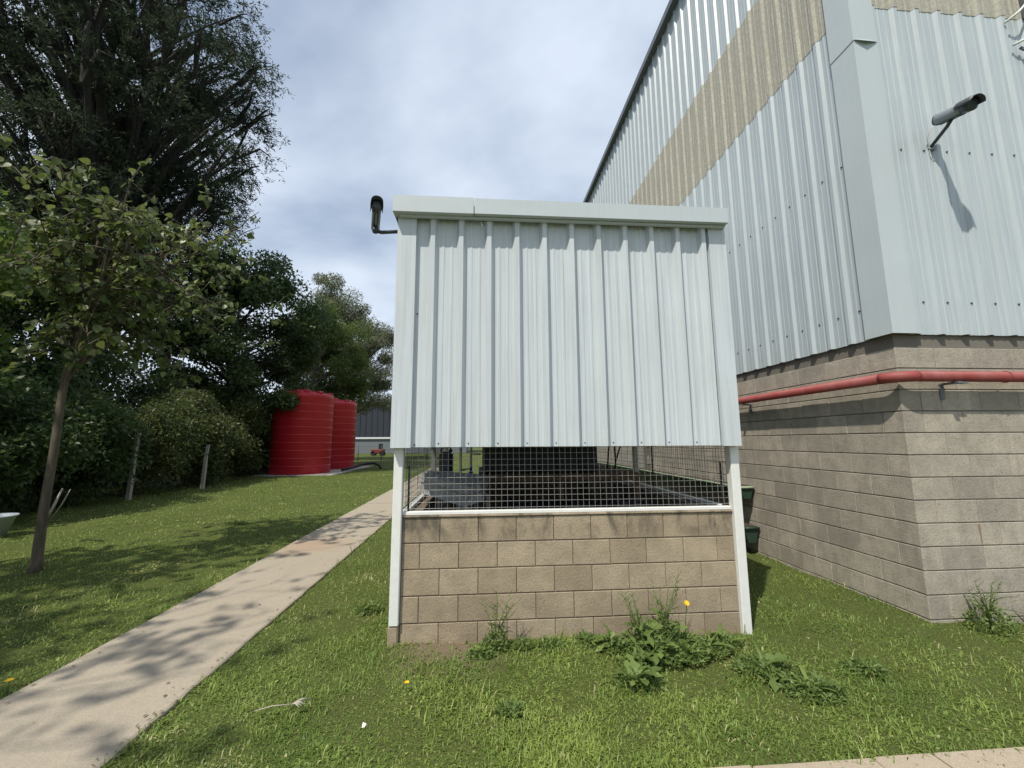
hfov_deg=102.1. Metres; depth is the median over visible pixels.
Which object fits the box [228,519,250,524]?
weed plant
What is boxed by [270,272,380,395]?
pale tree
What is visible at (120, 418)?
hedge shrub
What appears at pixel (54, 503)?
dead stick
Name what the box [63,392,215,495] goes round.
hedge shrub
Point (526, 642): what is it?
weed plant
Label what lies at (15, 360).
hedge shrub
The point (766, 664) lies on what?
weed plant
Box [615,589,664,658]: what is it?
weed plant
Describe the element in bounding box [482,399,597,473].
black tank
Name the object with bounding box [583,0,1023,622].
warehouse
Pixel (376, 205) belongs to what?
security camera
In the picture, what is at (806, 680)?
weed plant
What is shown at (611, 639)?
weed plant
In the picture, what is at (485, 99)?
sky
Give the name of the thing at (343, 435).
water tank
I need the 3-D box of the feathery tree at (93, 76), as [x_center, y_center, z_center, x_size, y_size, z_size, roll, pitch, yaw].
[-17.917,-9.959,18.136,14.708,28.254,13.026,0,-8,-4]
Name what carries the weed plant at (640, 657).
on the lawn ground at (160, 586)
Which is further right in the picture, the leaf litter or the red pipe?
the red pipe
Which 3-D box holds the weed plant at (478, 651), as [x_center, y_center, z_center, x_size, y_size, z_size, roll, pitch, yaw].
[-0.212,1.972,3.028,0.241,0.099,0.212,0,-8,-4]
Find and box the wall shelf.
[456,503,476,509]
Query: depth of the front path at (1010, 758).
2.00 m
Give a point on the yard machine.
(375, 452)
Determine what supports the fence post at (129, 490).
on the lawn ground at (160, 586)
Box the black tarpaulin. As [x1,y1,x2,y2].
[501,494,659,508]
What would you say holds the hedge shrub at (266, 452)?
on the lawn ground at (160, 586)
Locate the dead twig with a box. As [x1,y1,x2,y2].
[255,698,309,710]
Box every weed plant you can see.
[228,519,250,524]
[355,600,383,616]
[467,644,498,660]
[478,583,519,653]
[491,698,523,722]
[509,635,534,652]
[535,630,567,651]
[573,628,606,649]
[591,623,630,655]
[611,653,665,694]
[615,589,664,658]
[615,636,669,671]
[636,621,686,670]
[643,570,689,648]
[664,633,710,665]
[672,601,706,648]
[686,629,739,659]
[704,623,746,650]
[728,643,797,692]
[777,662,849,705]
[842,656,902,680]
[960,577,1023,636]
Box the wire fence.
[355,446,472,460]
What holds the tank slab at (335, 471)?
on the lawn ground at (160, 586)
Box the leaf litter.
[6,513,384,764]
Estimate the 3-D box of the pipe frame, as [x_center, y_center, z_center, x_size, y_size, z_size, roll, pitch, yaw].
[-0.704,1.565,6.548,0.158,1.690,0.539,-5,-9,32]
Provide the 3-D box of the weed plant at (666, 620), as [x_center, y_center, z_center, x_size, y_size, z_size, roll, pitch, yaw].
[1.151,1.737,3.176,0.364,0.590,0.368,0,-8,-4]
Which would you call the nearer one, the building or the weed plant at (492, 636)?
the weed plant at (492, 636)
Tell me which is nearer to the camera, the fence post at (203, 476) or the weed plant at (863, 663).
the weed plant at (863, 663)
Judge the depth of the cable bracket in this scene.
4.43 m
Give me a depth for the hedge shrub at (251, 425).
18.45 m
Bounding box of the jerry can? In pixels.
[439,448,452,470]
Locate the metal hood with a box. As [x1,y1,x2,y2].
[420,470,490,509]
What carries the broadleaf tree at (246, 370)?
on the lawn ground at (160, 586)
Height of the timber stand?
1.108 m
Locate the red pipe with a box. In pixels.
[738,371,1023,413]
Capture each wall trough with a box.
[597,461,754,498]
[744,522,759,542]
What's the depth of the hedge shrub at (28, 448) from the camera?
8.63 m
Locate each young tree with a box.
[0,133,50,187]
[0,149,293,573]
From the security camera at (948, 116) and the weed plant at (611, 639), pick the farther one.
the security camera at (948, 116)
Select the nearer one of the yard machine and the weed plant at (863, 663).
the weed plant at (863, 663)
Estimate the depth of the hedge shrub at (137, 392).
16.24 m
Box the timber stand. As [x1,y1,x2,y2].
[479,465,640,508]
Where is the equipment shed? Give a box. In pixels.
[387,195,752,647]
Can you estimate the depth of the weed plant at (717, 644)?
3.07 m
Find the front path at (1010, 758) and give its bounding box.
[713,747,1023,767]
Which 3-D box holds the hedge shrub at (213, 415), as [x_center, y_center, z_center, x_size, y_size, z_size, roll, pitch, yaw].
[-12.259,1.969,15.782,4.113,3.999,4.113,0,-8,-4]
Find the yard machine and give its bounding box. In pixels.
[370,443,385,455]
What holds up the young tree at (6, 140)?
on the lawn ground at (160, 586)
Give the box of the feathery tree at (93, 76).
[0,0,293,380]
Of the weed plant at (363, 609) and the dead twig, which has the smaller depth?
the dead twig
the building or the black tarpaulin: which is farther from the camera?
the building
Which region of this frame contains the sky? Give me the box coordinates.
[0,0,668,407]
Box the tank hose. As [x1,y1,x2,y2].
[341,462,381,470]
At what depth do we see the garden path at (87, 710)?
2.94 m
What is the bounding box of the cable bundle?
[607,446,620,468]
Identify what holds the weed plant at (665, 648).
on the lawn ground at (160, 586)
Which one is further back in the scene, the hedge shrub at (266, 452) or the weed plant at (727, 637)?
the hedge shrub at (266, 452)
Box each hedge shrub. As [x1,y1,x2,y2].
[0,345,53,475]
[0,355,112,514]
[0,357,154,512]
[61,357,188,487]
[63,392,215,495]
[132,385,252,486]
[186,383,274,478]
[223,395,273,475]
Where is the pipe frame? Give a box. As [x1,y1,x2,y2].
[459,448,480,509]
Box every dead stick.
[48,488,62,517]
[49,489,70,520]
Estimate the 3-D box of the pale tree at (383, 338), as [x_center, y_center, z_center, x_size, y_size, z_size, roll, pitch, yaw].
[-12.259,0.325,35.907,6.428,12.727,7.190,8,-11,-44]
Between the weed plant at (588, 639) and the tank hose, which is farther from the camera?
the tank hose
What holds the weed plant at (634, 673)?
on the lawn ground at (160, 586)
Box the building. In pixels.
[355,402,468,453]
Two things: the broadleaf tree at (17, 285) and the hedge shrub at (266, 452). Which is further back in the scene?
the hedge shrub at (266, 452)
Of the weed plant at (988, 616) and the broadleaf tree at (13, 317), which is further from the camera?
the broadleaf tree at (13, 317)
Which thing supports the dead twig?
on the lawn ground at (160, 586)
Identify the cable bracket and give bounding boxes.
[1004,0,1023,50]
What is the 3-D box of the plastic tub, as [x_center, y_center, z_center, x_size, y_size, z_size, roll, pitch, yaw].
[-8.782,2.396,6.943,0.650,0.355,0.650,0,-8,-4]
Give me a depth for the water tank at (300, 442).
20.14 m
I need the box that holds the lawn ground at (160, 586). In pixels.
[0,448,1023,767]
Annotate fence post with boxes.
[125,433,141,500]
[200,445,209,488]
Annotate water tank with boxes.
[267,389,333,474]
[330,398,356,468]
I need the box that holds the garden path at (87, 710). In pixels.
[0,468,438,767]
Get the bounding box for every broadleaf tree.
[0,185,45,361]
[0,206,144,410]
[132,235,333,475]
[279,293,378,412]
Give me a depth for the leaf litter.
2.65 m
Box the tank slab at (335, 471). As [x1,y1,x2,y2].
[252,466,370,476]
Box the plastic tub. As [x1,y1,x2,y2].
[0,513,19,536]
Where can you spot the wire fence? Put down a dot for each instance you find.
(393, 453)
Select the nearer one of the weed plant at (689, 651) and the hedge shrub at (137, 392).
the weed plant at (689, 651)
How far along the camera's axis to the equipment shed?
3.49 m
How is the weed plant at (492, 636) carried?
on the lawn ground at (160, 586)
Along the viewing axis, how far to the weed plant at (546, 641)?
3.14 m
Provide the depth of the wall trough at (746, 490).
7.22 m
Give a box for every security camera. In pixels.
[370,195,397,233]
[926,93,985,160]
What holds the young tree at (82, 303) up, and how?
on the lawn ground at (160, 586)
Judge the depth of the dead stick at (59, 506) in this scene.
8.38 m
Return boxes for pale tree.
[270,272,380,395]
[328,319,393,415]
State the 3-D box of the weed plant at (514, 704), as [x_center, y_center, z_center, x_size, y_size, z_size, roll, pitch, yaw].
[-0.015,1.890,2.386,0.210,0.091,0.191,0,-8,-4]
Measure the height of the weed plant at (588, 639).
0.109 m
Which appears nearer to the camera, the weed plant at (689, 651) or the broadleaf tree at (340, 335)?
the weed plant at (689, 651)
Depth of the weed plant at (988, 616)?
3.43 m
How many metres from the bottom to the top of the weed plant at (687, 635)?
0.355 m

